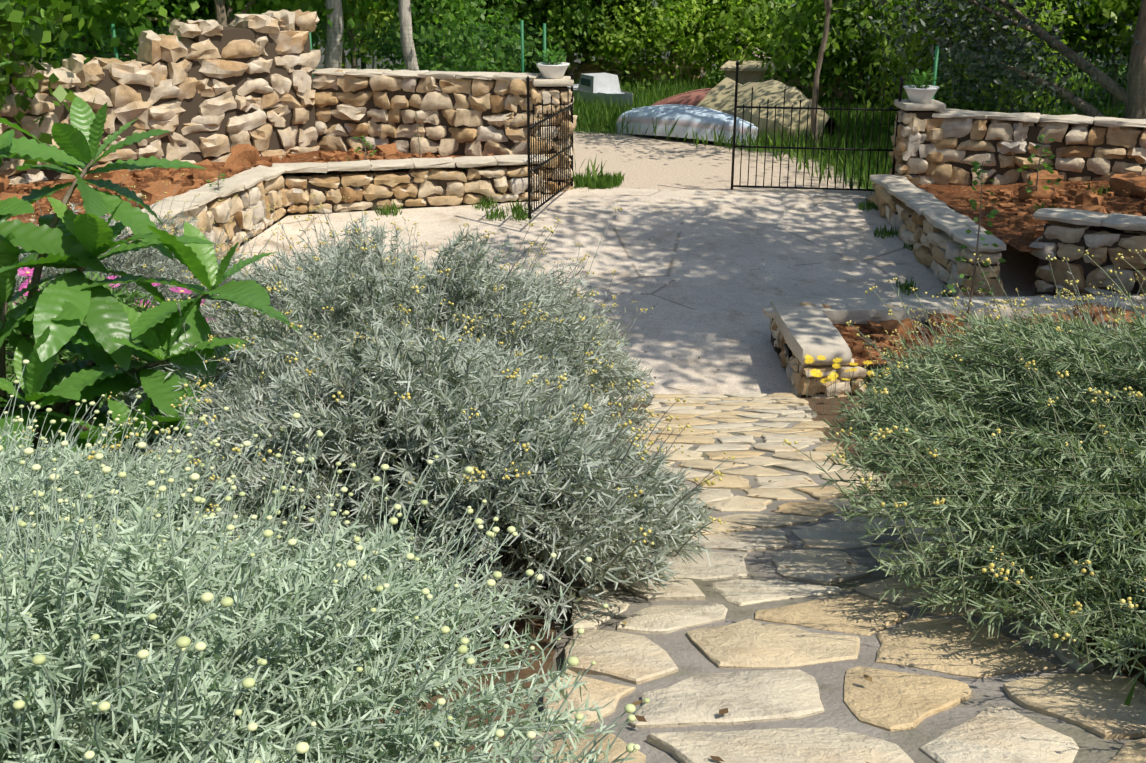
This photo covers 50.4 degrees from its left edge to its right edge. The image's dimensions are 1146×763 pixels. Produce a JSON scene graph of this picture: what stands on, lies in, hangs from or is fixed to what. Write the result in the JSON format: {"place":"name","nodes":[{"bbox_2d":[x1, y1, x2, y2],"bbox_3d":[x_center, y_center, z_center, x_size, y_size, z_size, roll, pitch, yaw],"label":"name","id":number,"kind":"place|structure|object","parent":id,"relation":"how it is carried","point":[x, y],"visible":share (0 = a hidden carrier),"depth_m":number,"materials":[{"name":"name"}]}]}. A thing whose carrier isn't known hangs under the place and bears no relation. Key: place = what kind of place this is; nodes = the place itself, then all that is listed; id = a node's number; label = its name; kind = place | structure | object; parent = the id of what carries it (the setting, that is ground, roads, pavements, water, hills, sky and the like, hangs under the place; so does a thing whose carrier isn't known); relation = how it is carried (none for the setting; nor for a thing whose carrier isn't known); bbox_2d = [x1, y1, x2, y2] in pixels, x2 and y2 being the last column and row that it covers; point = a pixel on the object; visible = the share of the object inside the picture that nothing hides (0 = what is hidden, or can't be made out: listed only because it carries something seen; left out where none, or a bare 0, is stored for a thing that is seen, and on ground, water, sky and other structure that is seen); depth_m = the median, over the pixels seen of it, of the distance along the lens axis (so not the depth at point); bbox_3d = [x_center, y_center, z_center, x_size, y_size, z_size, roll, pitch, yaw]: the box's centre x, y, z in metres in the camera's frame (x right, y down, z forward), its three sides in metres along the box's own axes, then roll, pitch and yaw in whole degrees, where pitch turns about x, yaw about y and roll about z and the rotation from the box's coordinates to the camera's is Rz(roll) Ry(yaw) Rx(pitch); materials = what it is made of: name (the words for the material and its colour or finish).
{"place":"outdoors","nodes":[
{"label":"outdoors","id":0,"kind":"place"},
{"bbox_2d":[6,150,537,247],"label":"raised bed soil","id":1,"kind":"structure","parent":0,"point":[298,158],"depth_m":14.75,"materials":[{"name":"brown soil"}]},
{"bbox_2d":[0,0,100,164],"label":"fig tree","id":2,"kind":"object","parent":1,"relation":"on","point":[15,19],"visible":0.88,"depth_m":13.32,"materials":[{"name":"green plant"}]},
{"bbox_2d":[0,9,320,184],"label":"stone wall","id":3,"kind":"structure","parent":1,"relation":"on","point":[153,48],"depth_m":15.13,"materials":[{"name":"beige stone"}]},
{"bbox_2d":[207,172,225,190],"bbox_3d":[-3.891,-2.154,13.322,0.220,0.282,0.216,-10,22,-26],"label":"sapling","id":4,"kind":"object","parent":1,"relation":"on","point":[218,176],"visible":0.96,"depth_m":13.32,"materials":[{"name":"green plant"}]},
{"bbox_2d":[30,156,411,222],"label":"bed stones","id":5,"kind":"object","parent":1,"relation":"on","point":[139,195],"visible":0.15,"depth_m":13.37,"materials":[{"name":"brown stone"}]},
{"bbox_2d":[0,143,494,224],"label":"bed clods","id":6,"kind":"object","parent":1,"relation":"on","point":[240,157],"visible":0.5,"depth_m":14.18,"materials":[{"name":"soil"}]},
{"bbox_2d":[354,135,376,159],"bbox_3d":[-2.617,-2.920,15.340,0.275,0.345,0.238,-11,23,-28],"label":"sapling","id":7,"kind":"object","parent":1,"relation":"on","point":[359,147],"visible":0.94,"depth_m":15.33,"materials":[{"name":"green plant"}]},
{"bbox_2d":[414,113,421,157],"bbox_3d":[-1.953,-3.104,15.420,0.084,0.630,0.144,-8,21,-20],"label":"sapling","id":8,"kind":"object","parent":1,"relation":"on","point":[418,138],"visible":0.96,"depth_m":15.43,"materials":[{"name":"green plant"}]},
{"bbox_2d":[192,187,946,401],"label":"driveway pavement","id":9,"kind":"structure","parent":0,"point":[710,316],"depth_m":13.47,"materials":[{"name":"concrete"}]},
{"bbox_2d":[251,197,926,389],"bbox_3d":[-0.176,-1.091,12.795,8.613,0.554,6.008,-1,20,-2],"label":"driveway debris","id":10,"kind":"object","parent":9,"relation":"on","point":[673,280],"visible":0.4,"depth_m":13.10,"materials":[{"name":"brown plant"}]},
{"bbox_2d":[858,192,953,296],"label":"wall foot weeds","id":11,"kind":"object","parent":9,"relation":"on","point":[869,206],"visible":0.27,"depth_m":14.02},
{"bbox_2d":[7,394,1145,762],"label":"bed soil","id":12,"kind":"structure","parent":0,"point":[817,404],"depth_m":2.70,"materials":[{"name":"brown soil"}]},
{"bbox_2d":[6,269,211,415],"bbox_3d":[-2.047,-0.122,5.113,1.429,0.690,1.245,-1,20,-2],"label":"ice plant mound","id":13,"kind":"object","parent":12,"relation":"on","point":[65,356],"visible":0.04,"depth_m":4.91,"materials":[{"name":"green plant"}]},
{"bbox_2d":[13,267,212,324],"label":"pink flowers","id":14,"kind":"object","parent":13,"relation":"on","point":[26,272],"visible":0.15,"depth_m":4.76,"materials":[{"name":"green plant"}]},
{"bbox_2d":[0,61,298,490],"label":"loquat tree","id":15,"kind":"object","parent":12,"relation":"on","point":[55,313],"visible":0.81,"depth_m":3.61,"materials":[{"name":"green plant"}]},
{"bbox_2d":[0,173,306,321],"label":"shrub","id":16,"kind":"object","parent":12,"relation":"on","point":[140,262],"visible":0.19,"depth_m":6.63,"materials":[{"name":"green plant"}]},
{"bbox_2d":[0,360,361,700],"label":"santolina","id":17,"kind":"object","parent":12,"relation":"on","point":[67,489],"visible":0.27,"depth_m":2.51,"materials":[{"name":"green plant"}]},
{"bbox_2d":[0,413,649,762],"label":"santolina","id":18,"kind":"object","parent":12,"relation":"on","point":[129,663],"visible":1,"depth_m":1.47,"materials":[{"name":"green plant"}]},
{"bbox_2d":[23,193,683,549],"bbox_3d":[-0.728,-0.044,4.674,2.182,1.282,4.033,-1,20,-2],"label":"shrub","id":19,"kind":"object","parent":12,"relation":"on","point":[335,294],"visible":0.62,"depth_m":4.38,"materials":[{"name":"green plant"}]},
{"bbox_2d":[81,268,734,643],"bbox_3d":[-0.392,0.210,3.093,1.644,0.908,1.780,-1,20,-2],"label":"shrub","id":20,"kind":"object","parent":12,"relation":"on","point":[552,472],"visible":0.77,"depth_m":2.75,"materials":[{"name":"green plant"}]},
{"bbox_2d":[804,354,890,414],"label":"yellow daisies","id":21,"kind":"object","parent":12,"relation":"on","point":[818,372],"visible":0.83,"depth_m":8.49,"materials":[{"name":"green plant"}]},
{"bbox_2d":[855,330,955,427],"bbox_3d":[2.296,0.061,6.927,1.516,0.668,1.551,-16,25,-37],"label":"shrub","id":22,"kind":"object","parent":12,"relation":"on","point":[877,381],"visible":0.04,"depth_m":7.20,"materials":[{"name":"green plant"}]},
{"bbox_2d":[783,249,1145,688],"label":"shrub","id":23,"kind":"object","parent":12,"relation":"on","point":[1047,435],"visible":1,"depth_m":2.77,"materials":[{"name":"green plant"}]},
{"bbox_2d":[856,257,1145,464],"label":"shrub","id":24,"kind":"object","parent":12,"relation":"on","point":[1005,302],"visible":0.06,"depth_m":5.69,"materials":[{"name":"green plant"}]},
{"bbox_2d":[33,33,1127,68],"label":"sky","id":25,"kind":"structure","parent":0,"point":[320,64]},
{"bbox_2d":[109,68,1145,365],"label":"wall capstones","id":26,"kind":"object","parent":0,"point":[813,330],"depth_m":12.46,"materials":[{"name":"beige stone"}]},
{"bbox_2d":[240,66,1125,392],"bbox_3d":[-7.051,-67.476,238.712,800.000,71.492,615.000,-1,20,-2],"label":"ground","id":27,"kind":"structure","parent":0,"point":[648,162],"depth_m":17.57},
{"bbox_2d":[21,8,82,64],"bbox_3d":[-9.025,-4.977,18.261,4.110,3.749,4.308,5,21,13],"label":"bush","id":28,"kind":"object","parent":27,"relation":"on","point":[53,54],"depth_m":18.30,"materials":[{"name":"green plant"}]},
{"bbox_2d":[0,0,178,79],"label":"fig tree","id":29,"kind":"object","parent":27,"relation":"on","point":[73,10],"visible":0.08,"depth_m":15.76,"materials":[{"name":"green plant"}]},
{"bbox_2d":[45,0,320,68],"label":"shrub","id":30,"kind":"object","parent":27,"relation":"on","point":[193,16],"depth_m":20.97,"materials":[{"name":"green plant"}]},
{"bbox_2d":[106,0,280,60],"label":"bush","id":31,"kind":"object","parent":27,"relation":"on","point":[206,14],"visible":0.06,"depth_m":18.12,"materials":[{"name":"green plant"}]},
{"bbox_2d":[13,0,396,66],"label":"fig tree","id":32,"kind":"object","parent":27,"relation":"on","point":[107,14],"visible":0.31,"depth_m":17.49,"materials":[{"name":"green plant"}]},
{"bbox_2d":[224,0,233,24],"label":"tree","id":33,"kind":"object","parent":27,"relation":"on","point":[227,7],"depth_m":18.46,"materials":[{"name":"green plant"}]},
{"bbox_2d":[111,20,545,77],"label":"fence posts","id":34,"kind":"object","parent":27,"relation":"on","point":[521,25],"visible":0.27,"depth_m":16.49,"materials":[{"name":"green"}]},
{"bbox_2d":[9,22,542,75],"bbox_3d":[-6.522,-3.470,15.038,12.278,1.580,2.467,-8,21,-21],"label":"fence wire","id":35,"kind":"object","parent":34,"relation":"attached to","point":[420,25],"depth_m":16.81,"materials":[{"name":"green"}]},
{"bbox_2d":[314,32,346,68],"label":"tree","id":36,"kind":"object","parent":27,"relation":"on","point":[321,38],"depth_m":64.97,"materials":[{"name":"green plant"}]},
{"bbox_2d":[323,0,343,68],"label":"tree","id":37,"kind":"object","parent":27,"relation":"on","point":[335,16],"depth_m":18.29,"materials":[{"name":"grey plant"}]},
{"bbox_2d":[312,30,396,68],"bbox_3d":[-7.006,-12.384,37.245,6.152,6.906,5.315,-4,20,-11],"label":"tree","id":38,"kind":"object","parent":27,"relation":"on","point":[343,62],"depth_m":37.63,"materials":[{"name":"green plant"}]},
{"bbox_2d":[316,0,412,68],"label":"tree","id":39,"kind":"object","parent":27,"relation":"on","point":[363,64],"depth_m":28.07,"materials":[{"name":"green plant"}]},
{"bbox_2d":[347,38,387,67],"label":"tree","id":40,"kind":"object","parent":27,"relation":"on","point":[373,60],"depth_m":59.73,"materials":[{"name":"green plant"}]},
{"bbox_2d":[311,0,456,69],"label":"shrub","id":41,"kind":"object","parent":27,"relation":"on","point":[362,48],"visible":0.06,"depth_m":22.19,"materials":[{"name":"green plant"}]},
{"bbox_2d":[372,38,399,63],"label":"tree","id":42,"kind":"object","parent":27,"relation":"on","point":[382,51],"depth_m":46.22,"materials":[{"name":"green plant"}]},
{"bbox_2d":[398,0,418,70],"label":"tree","id":43,"kind":"object","parent":27,"relation":"on","point":[405,21],"visible":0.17,"depth_m":17.98,"materials":[{"name":"grey plant"}]},
{"bbox_2d":[373,194,532,221],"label":"weeds","id":44,"kind":"object","parent":27,"relation":"on","point":[518,210],"visible":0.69,"depth_m":14.77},
{"bbox_2d":[349,0,581,71],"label":"bush","id":45,"kind":"object","parent":27,"relation":"on","point":[436,15],"visible":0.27,"depth_m":18.91,"materials":[{"name":"green plant"}]},
{"bbox_2d":[457,0,560,57],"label":"tree","id":46,"kind":"object","parent":27,"relation":"on","point":[553,10],"visible":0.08,"depth_m":24.05,"materials":[{"name":"green plant"}]},
{"bbox_2d":[434,0,625,83],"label":"bush","id":47,"kind":"object","parent":27,"relation":"on","point":[552,30],"visible":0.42,"depth_m":24.44,"materials":[{"name":"green plant"}]},
{"bbox_2d":[458,0,657,78],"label":"tree","id":48,"kind":"object","parent":27,"relation":"on","point":[584,20],"visible":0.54,"depth_m":25.00,"materials":[{"name":"green plant"}]},
{"bbox_2d":[0,26,1145,397],"bbox_3d":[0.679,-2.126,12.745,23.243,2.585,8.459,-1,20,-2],"label":"wall","id":49,"kind":"structure","parent":27,"relation":"on","point":[108,82],"depth_m":15.12,"materials":[{"name":"brown stone"}]},
{"bbox_2d":[526,73,573,218],"bbox_3d":[-0.257,-2.980,14.730,0.056,1.610,2.076,5,21,13],"label":"gate leaf","id":50,"kind":"object","parent":49,"relation":"attached to","point":[529,132],"visible":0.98,"depth_m":14.62,"materials":[{"name":"black metal"}]},
{"bbox_2d":[536,41,569,78],"bbox_3d":[-0.271,-4.112,15.522,0.458,0.476,0.441,-1,20,-2],"label":"flower bowl","id":51,"kind":"object","parent":49,"relation":"on","point":[552,68],"visible":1,"depth_m":15.46,"materials":[{"name":"white ceramic"}]},
{"bbox_2d":[731,60,903,190],"bbox_3d":[3.063,-3.209,15.403,2.074,1.640,0.057,3,20,8],"label":"gate leaf","id":52,"kind":"object","parent":49,"relation":"attached to","point":[799,108],"visible":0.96,"depth_m":15.45,"materials":[{"name":"black metal"}]},
{"bbox_2d":[903,67,938,102],"bbox_3d":[4.298,-3.676,15.024,0.440,0.436,0.430,-1,20,-2],"label":"flower bowl","id":53,"kind":"object","parent":49,"relation":"on","point":[919,92],"visible":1,"depth_m":14.96,"materials":[{"name":"white ceramic"}]},
{"bbox_2d":[540,0,631,67],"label":"tree","id":54,"kind":"object","parent":27,"relation":"on","point":[586,52],"depth_m":26.74,"materials":[{"name":"green plant"}]},
{"bbox_2d":[482,60,705,86],"bbox_3d":[0.323,-6.642,26.585,5.187,0.717,0.588,1,20,4],"label":"hedge","id":55,"kind":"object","parent":27,"relation":"on","point":[586,68],"depth_m":26.30,"materials":[{"name":"plant"}]},
{"bbox_2d":[576,3,613,61],"bbox_3d":[0.800,-10.172,31.989,4.971,5.231,4.855,-8,21,-20],"label":"tree","id":56,"kind":"object","parent":27,"relation":"on","point":[602,59],"visible":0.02,"depth_m":32.58,"materials":[{"name":"green plant"}]},
{"bbox_2d":[573,170,624,188],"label":"grass tufts","id":57,"kind":"object","parent":27,"relation":"on","point":[607,180],"depth_m":16.11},
{"bbox_2d":[567,73,632,110],"bbox_3d":[0.615,-5.404,23.224,0.833,0.835,2.103,-10,22,-25],"label":"parked vehicle","id":58,"kind":"object","parent":27,"relation":"on","point":[604,85],"visible":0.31,"depth_m":23.08,"materials":[{"name":"white metal"}]},
{"bbox_2d":[578,0,723,89],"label":"bush","id":59,"kind":"object","parent":27,"relation":"on","point":[646,35],"visible":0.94,"depth_m":25.03,"materials":[{"name":"green plant"}]},
{"bbox_2d":[613,0,741,70],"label":"tree","id":60,"kind":"object","parent":27,"relation":"on","point":[621,2],"visible":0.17,"depth_m":25.71,"materials":[{"name":"green plant"}]},
{"bbox_2d":[616,88,757,145],"bbox_3d":[2.243,-4.547,20.837,2.505,0.881,3.498,-19,27,-42],"label":"upturned boat","id":61,"kind":"object","parent":27,"relation":"on","point":[694,117],"depth_m":19.90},
{"bbox_2d":[281,70,1126,190],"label":"grass","id":62,"kind":"structure","parent":27,"relation":"on","point":[643,96],"depth_m":20.14,"materials":[{"name":"green plant"}]},
{"bbox_2d":[666,0,758,60],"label":"tree","id":63,"kind":"object","parent":27,"relation":"on","point":[685,33],"visible":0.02,"depth_m":27.05,"materials":[{"name":"green plant"}]},
{"bbox_2d":[664,40,770,59],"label":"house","id":64,"kind":"structure","parent":27,"relation":"on","point":[717,50],"depth_m":166.09,"materials":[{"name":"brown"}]},
{"bbox_2d":[651,0,814,83],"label":"shrub","id":65,"kind":"object","parent":27,"relation":"on","point":[724,37],"visible":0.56,"depth_m":25.74,"materials":[{"name":"green plant"}]},
{"bbox_2d":[696,77,836,146],"bbox_3d":[3.348,-4.491,20.189,1.454,0.986,2.700,-11,23,-28],"label":"boulder","id":66,"kind":"object","parent":27,"relation":"on","point":[720,96],"visible":0.54,"depth_m":19.71,"materials":[{"name":"beige stone"}]},
{"bbox_2d":[732,0,806,60],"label":"tree","id":67,"kind":"object","parent":27,"relation":"on","point":[776,49],"visible":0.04,"depth_m":26.44,"materials":[{"name":"green plant"}]},
{"bbox_2d":[720,60,892,104],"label":"beige shed behind boats","id":68,"kind":"structure","parent":27,"relation":"on","point":[748,71],"depth_m":23.61,"materials":[{"name":"beige"}]},
{"bbox_2d":[727,0,946,110],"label":"tree","id":69,"kind":"object","parent":27,"relation":"on","point":[835,60],"visible":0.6,"depth_m":22.03,"materials":[{"name":"green plant"}]},
{"bbox_2d":[771,0,910,95],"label":"tree","id":70,"kind":"object","parent":27,"relation":"on","point":[811,25],"visible":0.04,"depth_m":23.85,"materials":[{"name":"green plant"}]},
{"bbox_2d":[776,0,907,154],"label":"young tree","id":71,"kind":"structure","parent":27,"relation":"on","point":[828,4],"depth_m":18.02,"materials":[{"name":"brown plant"}]},
{"bbox_2d":[932,46,938,98],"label":"fence posts","id":72,"kind":"object","parent":27,"relation":"on","point":[936,62],"visible":0.41,"depth_m":15.57,"materials":[{"name":"green metal"}]},
{"bbox_2d":[937,52,1145,118],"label":"fence wire","id":73,"kind":"object","parent":72,"relation":"attached to","point":[998,79],"depth_m":15.22,"materials":[{"name":"green"}]},
{"bbox_2d":[761,0,1145,118],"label":"oak tree","id":74,"kind":"object","parent":27,"relation":"on","point":[1054,43],"visible":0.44,"depth_m":17.09,"materials":[{"name":"green plant"}]},
{"bbox_2d":[841,0,1096,143],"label":"bush","id":75,"kind":"object","parent":27,"relation":"on","point":[911,58],"visible":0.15,"depth_m":18.44,"materials":[{"name":"green plant"}]},
{"bbox_2d":[879,0,1112,113],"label":"bush","id":76,"kind":"object","parent":27,"relation":"on","point":[1043,13],"visible":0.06,"depth_m":20.70,"materials":[{"name":"green plant"}]},
{"bbox_2d":[928,0,1133,104],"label":"foliage","id":77,"kind":"object","parent":27,"relation":"on","point":[1084,24],"visible":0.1,"depth_m":21.80,"materials":[{"name":"green plant"}]},
{"bbox_2d":[1049,1,1112,80],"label":"tree","id":78,"kind":"object","parent":27,"relation":"on","point":[1085,57],"depth_m":27.56,"materials":[{"name":"green plant"}]},
{"bbox_2d":[1038,0,1140,108],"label":"tree","id":79,"kind":"object","parent":27,"relation":"on","point":[1112,9],"visible":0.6,"depth_m":21.28,"materials":[{"name":"green plant"}]},
{"bbox_2d":[1091,51,1127,93],"bbox_3d":[11.483,-6.197,22.401,3.649,3.107,3.824,-1,20,-2],"label":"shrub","id":80,"kind":"object","parent":27,"relation":"on","point":[1120,80],"depth_m":23.10,"materials":[{"name":"green plant"}]},
{"bbox_2d":[784,343,791,360],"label":"wall lights","id":81,"kind":"object","parent":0,"point":[788,352],"depth_m":10.44},
{"bbox_2d":[510,393,1145,762],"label":"flagstone path","id":82,"kind":"structure","parent":0,"point":[888,700],"depth_m":2.49,"materials":[{"name":"beige stone"}]},
{"bbox_2d":[549,396,1082,762],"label":"path debris","id":83,"kind":"object","parent":82,"relation":"on","point":[721,712],"visible":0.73,"depth_m":2.64,"materials":[{"name":"brown plant"}]},
{"bbox_2d":[995,577,1137,705],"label":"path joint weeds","id":84,"kind":"object","parent":82,"relation":"on","point":[1128,698],"visible":0.16,"depth_m":2.08,"materials":[{"name":"green plant"}]},
{"bbox_2d":[833,323,1134,365],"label":"planter soil","id":85,"kind":"structure","parent":0,"point":[857,357],"depth_m":10.52,"materials":[{"name":"brown soil"}]},
{"bbox_2d":[946,161,1005,337],"bbox_3d":[3.417,-1.074,10.232,0.438,1.606,0.422,-1,20,-2],"label":"small plant","id":86,"kind":"object","parent":85,"relation":"on","point":[976,168],"visible":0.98,"depth_m":10.14,"materials":[{"name":"green plant"}]},
{"bbox_2d":[837,302,1144,360],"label":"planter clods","id":87,"kind":"object","parent":85,"relation":"on","point":[879,336],"visible":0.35,"depth_m":10.60,"materials":[{"name":"soil"}]},
{"bbox_2d":[918,180,1145,251],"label":"bed soil","id":88,"kind":"structure","parent":0,"point":[951,195],"depth_m":13.69,"materials":[{"name":"brown soil"}]},
{"bbox_2d":[1017,134,1061,192],"bbox_3d":[5.285,-2.355,13.786,0.441,0.844,0.421,-10,22,-25],"label":"sapling","id":89,"kind":"object","parent":88,"relation":"on","point":[1047,168],"visible":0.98,"depth_m":13.76,"materials":[{"name":"green plant"}]},
{"bbox_2d":[962,170,1145,241],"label":"bed clods","id":90,"kind":"object","parent":88,"relation":"on","point":[1129,184],"visible":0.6,"depth_m":13.71,"materials":[{"name":"soil"}]},
{"bbox_2d":[1034,180,1133,214],"bbox_3d":[6.747,-1.956,13.181,3.144,0.397,2.772,10,22,26],"label":"plant","id":91,"kind":"object","parent":88,"relation":"on","point":[1098,191],"visible":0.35,"depth_m":13.79,"materials":[{"name":"green plant"}]}
]}

